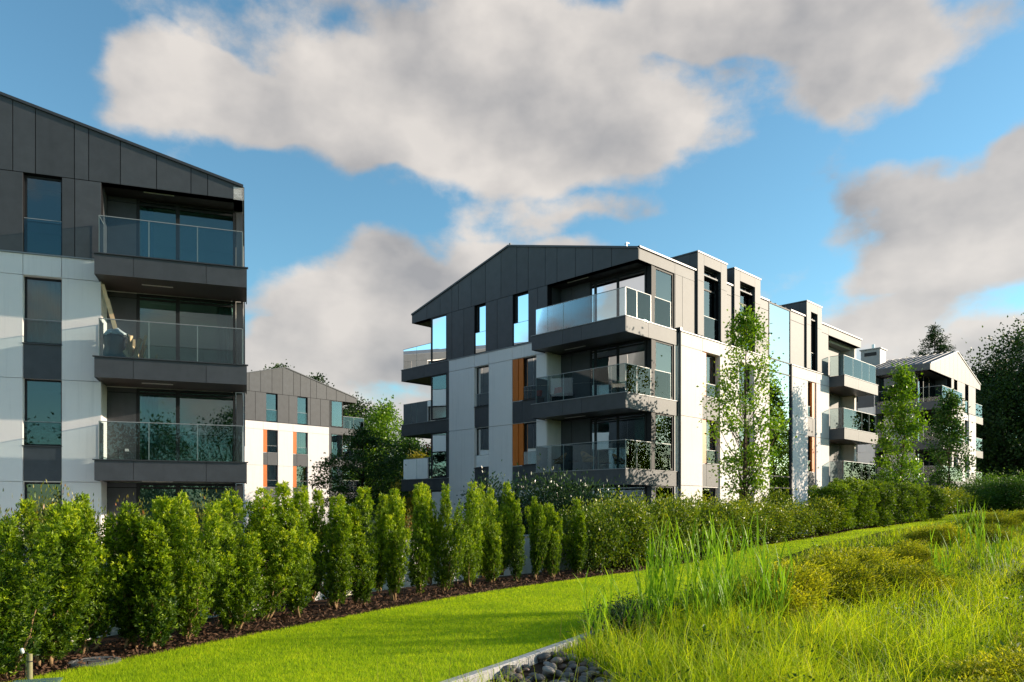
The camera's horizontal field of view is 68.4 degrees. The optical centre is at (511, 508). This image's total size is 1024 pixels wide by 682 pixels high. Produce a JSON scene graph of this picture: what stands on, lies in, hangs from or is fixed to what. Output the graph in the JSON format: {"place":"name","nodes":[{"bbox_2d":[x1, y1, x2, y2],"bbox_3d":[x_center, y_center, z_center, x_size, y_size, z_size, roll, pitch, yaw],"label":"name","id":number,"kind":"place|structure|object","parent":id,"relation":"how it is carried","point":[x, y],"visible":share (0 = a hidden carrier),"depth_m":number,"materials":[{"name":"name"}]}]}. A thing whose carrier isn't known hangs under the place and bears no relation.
{"place":"outdoors","nodes":[
{"label":"outdoors","id":0,"kind":"place"},
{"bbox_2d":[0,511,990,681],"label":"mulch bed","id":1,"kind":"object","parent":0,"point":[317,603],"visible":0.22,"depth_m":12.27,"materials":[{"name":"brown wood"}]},
{"bbox_2d":[0,511,64,678],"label":"yew shrub","id":2,"kind":"object","parent":1,"relation":"on","point":[13,631],"visible":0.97,"depth_m":7.14,"materials":[{"name":"green plant"}]},
{"bbox_2d":[13,502,99,667],"bbox_3d":[-4.732,0.772,7.789,0.795,1.730,0.804,4,-4,-37],"label":"yew shrub","id":3,"kind":"object","parent":1,"relation":"on","point":[56,621],"visible":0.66,"depth_m":7.75,"materials":[{"name":"green plant"}]},
{"bbox_2d":[43,499,135,654],"bbox_3d":[-4.666,0.759,8.414,1.006,1.758,0.682,0,0,-32],"label":"yew shrub","id":4,"kind":"object","parent":1,"relation":"on","point":[91,626],"visible":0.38,"depth_m":8.33,"materials":[{"name":"green plant"}]},
{"bbox_2d":[98,501,166,649],"bbox_3d":[-4.362,0.763,8.753,0.597,1.739,0.864,4,1,6],"label":"yew shrub","id":5,"kind":"object","parent":1,"relation":"on","point":[121,537],"visible":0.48,"depth_m":8.50,"materials":[{"name":"green plant"}]},
{"bbox_2d":[129,492,182,650],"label":"yew shrub","id":6,"kind":"object","parent":1,"relation":"on","point":[153,570],"visible":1,"depth_m":8.53,"materials":[{"name":"green plant"}]},
{"bbox_2d":[154,490,222,641],"bbox_3d":[-3.884,0.693,9.089,1.218,1.884,0.591,0,0,45],"label":"yew shrub","id":7,"kind":"object","parent":1,"relation":"on","point":[191,597],"visible":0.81,"depth_m":8.99,"materials":[{"name":"green plant"}]},
{"bbox_2d":[205,487,267,631],"bbox_3d":[-3.799,0.664,9.973,1.034,1.941,0.801,0,0,34],"label":"yew shrub","id":8,"kind":"object","parent":1,"relation":"on","point":[233,595],"visible":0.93,"depth_m":9.86,"materials":[{"name":"green plant"}]},
{"bbox_2d":[238,487,318,620],"bbox_3d":[-3.417,0.648,10.984,0.819,1.976,1.195,0,0,39],"label":"yew shrub","id":9,"kind":"object","parent":1,"relation":"on","point":[272,586],"visible":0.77,"depth_m":10.82,"materials":[{"name":"green plant"}]},
{"bbox_2d":[259,480,315,617],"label":"yew shrub","id":10,"kind":"object","parent":1,"relation":"on","point":[304,582],"visible":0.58,"depth_m":11.24,"materials":[{"name":"green plant"}]},
{"bbox_2d":[297,488,332,601],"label":"yew shrub","id":11,"kind":"object","parent":1,"relation":"on","point":[315,519],"visible":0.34,"depth_m":13.13,"materials":[{"name":"green plant"}]},
{"bbox_2d":[307,493,356,608],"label":"yew shrub","id":12,"kind":"object","parent":1,"relation":"on","point":[334,587],"visible":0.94,"depth_m":12.13,"materials":[{"name":"green plant"}]},
{"bbox_2d":[344,487,379,605],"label":"yew shrub","id":13,"kind":"object","parent":1,"relation":"on","point":[363,584],"visible":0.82,"depth_m":12.66,"materials":[{"name":"green plant"}]},
{"bbox_2d":[365,491,389,592],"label":"yew shrub","id":14,"kind":"object","parent":1,"relation":"on","point":[380,523],"visible":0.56,"depth_m":14.51,"materials":[{"name":"green plant"}]},
{"bbox_2d":[381,488,411,600],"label":"yew shrub","id":15,"kind":"object","parent":1,"relation":"on","point":[396,544],"visible":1,"depth_m":13.16,"materials":[{"name":"green plant"}]},
{"bbox_2d":[406,481,437,594],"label":"yew shrub","id":16,"kind":"object","parent":1,"relation":"on","point":[421,554],"visible":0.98,"depth_m":14.18,"materials":[{"name":"green plant"}]},
{"bbox_2d":[428,481,480,592],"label":"yew shrub","id":17,"kind":"object","parent":1,"relation":"on","point":[443,573],"visible":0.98,"depth_m":14.41,"materials":[{"name":"green plant"}]},
{"bbox_2d":[446,481,484,588],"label":"yew shrub","id":18,"kind":"object","parent":1,"relation":"on","point":[472,560],"visible":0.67,"depth_m":15.28,"materials":[{"name":"green plant"}]},
{"bbox_2d":[477,494,503,582],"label":"yew shrub","id":19,"kind":"object","parent":1,"relation":"on","point":[491,557],"visible":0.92,"depth_m":16.30,"materials":[{"name":"green plant"}]},
{"bbox_2d":[502,501,526,581],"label":"yew shrub","id":20,"kind":"object","parent":1,"relation":"on","point":[516,555],"visible":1,"depth_m":16.70,"materials":[{"name":"green plant"}]},
{"bbox_2d":[529,496,552,579],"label":"yew shrub","id":21,"kind":"object","parent":1,"relation":"on","point":[539,549],"visible":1,"depth_m":16.96,"materials":[{"name":"green plant"}]},
{"bbox_2d":[543,503,563,577],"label":"yew shrub","id":22,"kind":"object","parent":1,"relation":"on","point":[553,553],"visible":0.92,"depth_m":17.38,"materials":[{"name":"green plant"}]},
{"bbox_2d":[561,497,587,574],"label":"yew shrub","id":23,"kind":"object","parent":1,"relation":"on","point":[578,556],"visible":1,"depth_m":18.24,"materials":[{"name":"green plant"}]},
{"bbox_2d":[565,498,634,572],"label":"glossy shrub","id":24,"kind":"object","parent":1,"relation":"on","point":[600,538],"visible":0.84,"depth_m":19.06,"materials":[{"name":"green plant"}]},
{"bbox_2d":[596,488,666,569],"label":"glossy shrub","id":25,"kind":"object","parent":1,"relation":"on","point":[638,524],"visible":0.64,"depth_m":19.91,"materials":[{"name":"green plant"}]},
{"bbox_2d":[628,494,686,567],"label":"glossy shrub","id":26,"kind":"object","parent":1,"relation":"on","point":[665,519],"visible":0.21,"depth_m":21.00,"materials":[{"name":"green plant"}]},
{"bbox_2d":[647,485,714,562],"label":"glossy shrub","id":27,"kind":"object","parent":1,"relation":"on","point":[684,518],"visible":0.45,"depth_m":21.62,"materials":[{"name":"green plant"}]},
{"bbox_2d":[682,495,741,557],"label":"glossy shrub","id":28,"kind":"object","parent":1,"relation":"on","point":[717,524],"visible":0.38,"depth_m":22.82,"materials":[{"name":"green plant"}]},
{"bbox_2d":[702,493,758,551],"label":"glossy shrub","id":29,"kind":"object","parent":1,"relation":"on","point":[728,508],"visible":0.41,"depth_m":23.64,"materials":[{"name":"green plant"}]},
{"bbox_2d":[729,499,783,547],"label":"glossy shrub","id":30,"kind":"object","parent":1,"relation":"on","point":[762,520],"visible":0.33,"depth_m":24.76,"materials":[{"name":"green plant"}]},
{"bbox_2d":[749,496,802,543],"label":"glossy shrub","id":31,"kind":"object","parent":1,"relation":"on","point":[783,525],"visible":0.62,"depth_m":25.81,"materials":[{"name":"green plant"}]},
{"bbox_2d":[771,496,833,539],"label":"glossy shrub","id":32,"kind":"object","parent":1,"relation":"on","point":[807,524],"visible":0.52,"depth_m":27.22,"materials":[{"name":"green plant"}]},
{"bbox_2d":[798,493,852,535],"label":"glossy shrub","id":33,"kind":"object","parent":1,"relation":"on","point":[836,507],"visible":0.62,"depth_m":28.66,"materials":[{"name":"green plant"}]},
{"bbox_2d":[807,481,857,533],"bbox_3d":[12.661,-0.057,29.882,1.973,2.112,1.960,0,0,31],"label":"clipped yew","id":34,"kind":"object","parent":1,"relation":"on","point":[836,489],"visible":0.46,"depth_m":29.39,"materials":[{"name":"green plant"}]},
{"bbox_2d":[827,477,880,529],"bbox_3d":[14.106,-0.211,31.316,2.100,2.292,2.148,0,0,-29],"label":"clipped yew","id":35,"kind":"object","parent":1,"relation":"on","point":[858,486],"visible":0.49,"depth_m":30.78,"materials":[{"name":"green plant"}]},
{"bbox_2d":[852,479,898,527],"bbox_3d":[15.491,-0.202,32.742,2.189,2.198,2.240,0,0,-7],"label":"clipped yew","id":36,"kind":"object","parent":1,"relation":"on","point":[885,512],"visible":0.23,"depth_m":32.12,"materials":[{"name":"green plant"}]},
{"bbox_2d":[875,481,917,525],"bbox_3d":[17.151,-0.253,34.456,2.348,2.134,2.333,0,0,-42],"label":"clipped yew","id":37,"kind":"object","parent":1,"relation":"on","point":[904,500],"visible":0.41,"depth_m":33.86,"materials":[{"name":"green plant"}]},
{"bbox_2d":[894,481,930,522],"bbox_3d":[18.854,-0.286,36.215,2.335,2.100,2.283,0,0,43],"label":"clipped yew","id":38,"kind":"object","parent":1,"relation":"on","point":[921,500],"visible":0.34,"depth_m":35.50,"materials":[{"name":"green plant"}]},
{"bbox_2d":[897,485,948,519],"bbox_3d":[20.764,-0.278,38.244,2.281,1.876,2.334,0,0,-22],"label":"clipped yew","id":39,"kind":"object","parent":1,"relation":"on","point":[935,506],"visible":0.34,"depth_m":37.57,"materials":[{"name":"green plant"}]},
{"bbox_2d":[1,512,994,681],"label":"lawn","id":40,"kind":"structure","parent":0,"point":[446,631],"depth_m":9.03,"materials":[{"name":"green plant"}]},
{"bbox_2d":[0,0,1023,502],"label":"sky","id":41,"kind":"structure","parent":0,"point":[862,161],"materials":[{"name":"blue"}]},
{"bbox_2d":[245,517,943,606],"bbox_3d":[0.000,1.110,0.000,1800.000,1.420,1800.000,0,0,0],"label":"ground","id":42,"kind":"structure","parent":0,"point":[374,521],"depth_m":60.29,"materials":[{"name":"brown soil"}]},
{"bbox_2d":[0,498,47,629],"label":"yew shrub","id":43,"kind":"object","parent":42,"relation":"on","point":[24,505],"visible":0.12,"depth_m":8.95,"materials":[{"name":"green plant"}]},
{"bbox_2d":[0,91,247,557],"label":"apartment building","id":44,"kind":"structure","parent":42,"relation":"on","point":[153,241],"depth_m":23.66,"materials":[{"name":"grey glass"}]},
{"bbox_2d":[22,277,61,345],"bbox_3d":[-14.335,-6.030,23.072,1.060,2.060,0.440,0,0,-19],"label":"window","id":45,"kind":"structure","parent":44,"relation":"in","point":[45,319],"depth_m":23.22,"materials":[{"name":"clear glass"}]},
{"bbox_2d":[103,328,126,356],"bbox_3d":[-12.203,-5.077,23.158,0.671,0.986,0.644,0,0,41],"label":"rubbish bag","id":46,"kind":"object","parent":44,"relation":"on","point":[114,341],"visible":0.74,"depth_m":22.93,"materials":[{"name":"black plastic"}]},
{"bbox_2d":[137,483,235,523],"bbox_3d":[-10.870,0.355,25.212,3.040,2.430,0.080,0,0,-19],"label":"window","id":47,"kind":"structure","parent":44,"relation":"in","point":[177,485],"depth_m":25.09,"materials":[{"name":"black metal"}]},
{"bbox_2d":[137,388,235,461],"bbox_3d":[-10.896,-2.745,25.285,3.040,2.430,0.235,0,0,-19],"label":"window","id":48,"kind":"structure","parent":44,"relation":"in","point":[149,398],"depth_m":25.01,"materials":[{"name":"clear glass"}]},
{"bbox_2d":[137,294,235,363],"bbox_3d":[-10.896,-5.845,25.285,3.040,2.430,0.235,0,0,-19],"label":"window","id":49,"kind":"structure","parent":44,"relation":"in","point":[223,311],"depth_m":25.66,"materials":[{"name":"black metal"}]},
{"bbox_2d":[137,199,235,265],"bbox_3d":[-10.896,-8.950,25.285,3.040,2.440,0.235,0,0,-19],"label":"window","id":50,"kind":"structure","parent":44,"relation":"in","point":[147,209],"depth_m":25.03,"materials":[{"name":"black metal"}]},
{"bbox_2d":[23,535,571,650],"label":"garden wall","id":51,"kind":"structure","parent":42,"relation":"on","point":[527,567],"depth_m":18.25,"materials":[{"name":"concrete"}]},
{"bbox_2d":[245,367,364,527],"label":"apartment building","id":52,"kind":"structure","parent":42,"relation":"on","point":[293,422],"depth_m":69.29,"materials":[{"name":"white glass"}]},
{"bbox_2d":[299,423,413,531],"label":"spreading tree","id":53,"kind":"object","parent":42,"relation":"on","point":[358,443],"visible":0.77,"depth_m":45.24,"materials":[{"name":"green plant"}]},
{"bbox_2d":[341,392,389,504],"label":"broad tree","id":54,"kind":"object","parent":42,"relation":"on","point":[351,410],"visible":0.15,"depth_m":95.06,"materials":[{"name":"green plant"}]},
{"bbox_2d":[341,395,426,518],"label":"broad tree","id":55,"kind":"object","parent":42,"relation":"on","point":[380,418],"visible":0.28,"depth_m":82.56,"materials":[{"name":"green plant"}]},
{"bbox_2d":[373,427,430,525],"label":"broad tree","id":56,"kind":"object","parent":42,"relation":"on","point":[412,446],"visible":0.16,"depth_m":77.33,"materials":[{"name":"green plant"}]},
{"bbox_2d":[494,481,519,574],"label":"yew shrub","id":57,"kind":"object","parent":42,"relation":"on","point":[510,497],"visible":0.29,"depth_m":18.52,"materials":[{"name":"green plant"}]},
{"bbox_2d":[441,618,624,681],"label":"kerb","id":58,"kind":"structure","parent":42,"relation":"on","point":[524,659],"depth_m":7.87,"materials":[{"name":"concrete"}]},
{"bbox_2d":[401,242,878,542],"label":"apartment building","id":59,"kind":"structure","parent":42,"relation":"on","point":[625,345],"depth_m":35.77,"materials":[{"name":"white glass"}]},
{"bbox_2d":[431,431,446,477],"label":"window","id":60,"kind":"structure","parent":59,"relation":"in","point":[439,439],"depth_m":40.29,"materials":[{"name":"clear glass"}]},
{"bbox_2d":[431,373,446,420],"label":"window","id":61,"kind":"structure","parent":59,"relation":"in","point":[438,382],"depth_m":40.29,"materials":[{"name":"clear glass"}]},
{"bbox_2d":[431,314,446,362],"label":"window","id":62,"kind":"structure","parent":59,"relation":"in","point":[439,323],"depth_m":40.29,"materials":[{"name":"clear glass"}]},
{"bbox_2d":[474,427,488,468],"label":"window","id":63,"kind":"structure","parent":59,"relation":"in","point":[482,457],"depth_m":37.99,"materials":[{"name":"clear glass"}]},
{"bbox_2d":[474,366,488,407],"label":"window","id":64,"kind":"structure","parent":59,"relation":"in","point":[482,396],"depth_m":37.99,"materials":[{"name":"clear glass"}]},
{"bbox_2d":[514,292,527,344],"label":"window","id":65,"kind":"structure","parent":59,"relation":"in","point":[521,301],"depth_m":36.05,"materials":[{"name":"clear glass"}]},
{"bbox_2d":[590,412,646,469],"bbox_3d":[4.694,-2.905,33.145,0.235,2.430,3.050,0,0,-45],"label":"window","id":66,"kind":"structure","parent":59,"relation":"in","point":[608,454],"depth_m":33.32,"materials":[{"name":"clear glass"}]},
{"bbox_2d":[590,339,646,395],"bbox_3d":[4.694,-6.005,33.145,0.235,2.430,3.050,0,0,-45],"label":"window","id":67,"kind":"structure","parent":59,"relation":"in","point":[609,379],"depth_m":33.24,"materials":[{"name":"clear glass"}]},
{"bbox_2d":[590,266,646,321],"bbox_3d":[4.640,-9.105,33.090,0.080,2.430,3.050,0,0,-45],"label":"window","id":68,"kind":"structure","parent":59,"relation":"in","point":[609,304],"depth_m":33.24,"materials":[{"name":"clear glass"}]},
{"bbox_2d":[655,413,672,470],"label":"window","id":69,"kind":"structure","parent":59,"relation":"in","point":[663,422],"depth_m":32.62,"materials":[{"name":"clear glass"}]},
{"bbox_2d":[655,340,672,399],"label":"window","id":70,"kind":"structure","parent":59,"relation":"in","point":[663,350],"depth_m":32.62,"materials":[{"name":"clear glass"}]},
{"bbox_2d":[655,267,672,328],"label":"window","id":71,"kind":"structure","parent":59,"relation":"in","point":[663,279],"depth_m":32.61,"materials":[{"name":"clear glass"}]},
{"bbox_2d":[703,269,717,340],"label":"window","id":72,"kind":"structure","parent":59,"relation":"in","point":[710,322],"depth_m":35.43,"materials":[{"name":"clear glass"}]},
{"bbox_2d":[870,360,931,485],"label":"slim tree","id":73,"kind":"object","parent":42,"relation":"on","point":[902,390],"visible":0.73,"depth_m":42.13,"materials":[{"name":"green plant"}]},
{"bbox_2d":[856,344,982,511],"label":"apartment building","id":74,"kind":"structure","parent":42,"relation":"on","point":[950,370],"depth_m":62.81,"materials":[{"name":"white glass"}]},
{"bbox_2d":[917,387,980,489],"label":"slim tree","id":75,"kind":"object","parent":42,"relation":"on","point":[952,437],"visible":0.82,"depth_m":49.69,"materials":[{"name":"green plant"}]},
{"bbox_2d":[911,322,998,467],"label":"conifer","id":76,"kind":"object","parent":42,"relation":"on","point":[938,345],"visible":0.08,"depth_m":87.51,"materials":[{"name":"green plant"}]},
{"bbox_2d":[964,313,1023,472],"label":"dark tree","id":77,"kind":"object","parent":42,"relation":"on","point":[1017,344],"visible":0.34,"depth_m":91.34,"materials":[{"name":"green plant"}]},
{"bbox_2d":[976,361,1023,511],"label":"dark tree","id":78,"kind":"object","parent":42,"relation":"on","point":[1012,385],"visible":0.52,"depth_m":86.24,"materials":[{"name":"green plant"}]},
{"bbox_2d":[377,509,1023,681],"bbox_3d":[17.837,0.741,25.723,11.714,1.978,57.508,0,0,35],"label":"meadow grass","id":79,"kind":"structure","parent":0,"point":[723,670],"depth_m":8.16,"materials":[{"name":"green plant"}]},
{"bbox_2d":[487,651,640,681],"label":"pebble bed","id":80,"kind":"object","parent":79,"relation":"on","point":[543,667],"visible":0.59,"depth_m":7.59,"materials":[{"name":"stone"}]},
{"bbox_2d":[575,567,623,645],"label":"reed clump","id":81,"kind":"object","parent":79,"relation":"on","point":[604,609],"visible":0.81,"depth_m":8.89,"materials":[{"name":"green plant"}]},
{"bbox_2d":[566,598,666,640],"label":"dark bush","id":82,"kind":"object","parent":79,"relation":"on","point":[619,612],"visible":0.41,"depth_m":9.60,"materials":[{"name":"green plant"}]},
{"bbox_2d":[606,551,671,636],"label":"reed clump","id":83,"kind":"object","parent":79,"relation":"on","point":[649,589],"visible":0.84,"depth_m":9.39,"materials":[{"name":"green plant"}]},
{"bbox_2d":[630,517,697,625],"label":"reed clump","id":84,"kind":"object","parent":79,"relation":"on","point":[668,573],"visible":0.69,"depth_m":10.02,"materials":[{"name":"green plant"}]},
{"bbox_2d":[336,519,1023,681],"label":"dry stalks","id":85,"kind":"object","parent":79,"relation":"on","point":[787,623],"visible":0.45,"depth_m":8.52,"materials":[{"name":"plant"}]},
{"bbox_2d":[673,519,747,632],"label":"reed clump","id":86,"kind":"object","parent":79,"relation":"on","point":[704,590],"visible":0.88,"depth_m":9.65,"materials":[{"name":"green plant"}]},
{"bbox_2d":[681,507,755,620],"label":"reed clump","id":87,"kind":"object","parent":79,"relation":"on","point":[728,582],"visible":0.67,"depth_m":10.86,"materials":[{"name":"green plant"}]},
{"bbox_2d":[695,511,748,606],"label":"reed clump","id":88,"kind":"object","parent":79,"relation":"on","point":[712,534],"visible":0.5,"depth_m":11.76,"materials":[{"name":"green plant"}]},
{"bbox_2d":[735,537,795,637],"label":"reed clump","id":89,"kind":"object","parent":79,"relation":"on","point":[763,580],"visible":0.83,"depth_m":9.61,"materials":[{"name":"green plant"}]},
{"bbox_2d":[738,507,803,618],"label":"reed clump","id":90,"kind":"object","parent":79,"relation":"on","point":[757,575],"visible":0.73,"depth_m":10.53,"materials":[{"name":"green plant"}]},
{"bbox_2d":[714,556,868,620],"bbox_3d":[4.102,1.199,11.310,2.397,1.027,2.282,0,0,10],"label":"golden shrub","id":91,"kind":"object","parent":79,"relation":"on","point":[804,586],"visible":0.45,"depth_m":11.07,"materials":[{"name":"green plant"}]},
{"bbox_2d":[602,535,1023,681],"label":"wild herbs","id":92,"kind":"object","parent":79,"relation":"on","point":[704,627],"visible":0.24,"depth_m":8.28,"materials":[{"name":"green plant"}]},
{"bbox_2d":[765,544,901,606],"bbox_3d":[5.305,1.132,12.790,2.308,1.109,2.547,0,0,-19],"label":"golden shrub","id":93,"kind":"object","parent":79,"relation":"on","point":[848,568],"visible":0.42,"depth_m":12.51,"materials":[{"name":"green plant"}]},
{"bbox_2d":[796,539,907,587],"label":"golden shrub","id":94,"kind":"object","parent":79,"relation":"on","point":[867,557],"visible":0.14,"depth_m":14.33,"materials":[{"name":"green plant"}]},
{"bbox_2d":[861,557,970,601],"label":"golden shrub","id":95,"kind":"object","parent":79,"relation":"on","point":[926,574],"visible":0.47,"depth_m":13.18,"materials":[{"name":"green plant"}]},
{"bbox_2d":[878,538,957,569],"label":"golden shrub","id":96,"kind":"object","parent":79,"relation":"on","point":[917,549],"visible":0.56,"depth_m":18.40,"materials":[{"name":"green plant"}]},
{"bbox_2d":[890,519,979,548],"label":"golden shrub","id":97,"kind":"object","parent":79,"relation":"on","point":[925,531],"visible":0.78,"depth_m":22.45,"materials":[{"name":"green plant"}]},
{"bbox_2d":[950,495,987,556],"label":"reed clump","id":98,"kind":"object","parent":79,"relation":"on","point":[970,533],"visible":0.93,"depth_m":20.03,"materials":[{"name":"green plant"}]},
{"bbox_2d":[921,642,1023,681],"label":"golden shrub","id":99,"kind":"object","parent":79,"relation":"on","point":[1012,664],"visible":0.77,"depth_m":6.45,"materials":[{"name":"green plant"}]},
{"bbox_2d":[950,509,1023,528],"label":"golden shrub","id":100,"kind":"object","parent":79,"relation":"on","point":[999,515],"visible":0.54,"depth_m":30.17,"materials":[{"name":"green plant"}]},
{"bbox_2d":[986,467,1023,511],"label":"laurel shrub","id":101,"kind":"object","parent":79,"relation":"on","point":[1019,489],"visible":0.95,"depth_m":43.89,"materials":[{"name":"green plant"}]},
{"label":"terrace paving","id":102,"kind":"structure","parent":0,"visible":0},
{"bbox_2d":[498,463,563,534],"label":"laurel shrub","id":103,"kind":"object","parent":102,"relation":"on","point":[529,486],"visible":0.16,"depth_m":25.07,"materials":[{"name":"green plant"}]},
{"bbox_2d":[522,453,584,531],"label":"laurel shrub","id":104,"kind":"object","parent":102,"relation":"on","point":[552,478],"visible":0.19,"depth_m":24.77,"materials":[{"name":"green plant"}]},
{"bbox_2d":[539,471,609,531],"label":"laurel shrub","id":105,"kind":"object","parent":102,"relation":"on","point":[586,488],"visible":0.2,"depth_m":24.36,"materials":[{"name":"green plant"}]},
{"bbox_2d":[696,302,796,501],"bbox_3d":[9.764,-3.590,31.506,4.111,10.194,4.152,0,0,0],"label":"slim tree","id":106,"kind":"object","parent":102,"relation":"on","point":[746,321],"visible":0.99,"depth_m":31.23,"materials":[{"name":"green plant"}]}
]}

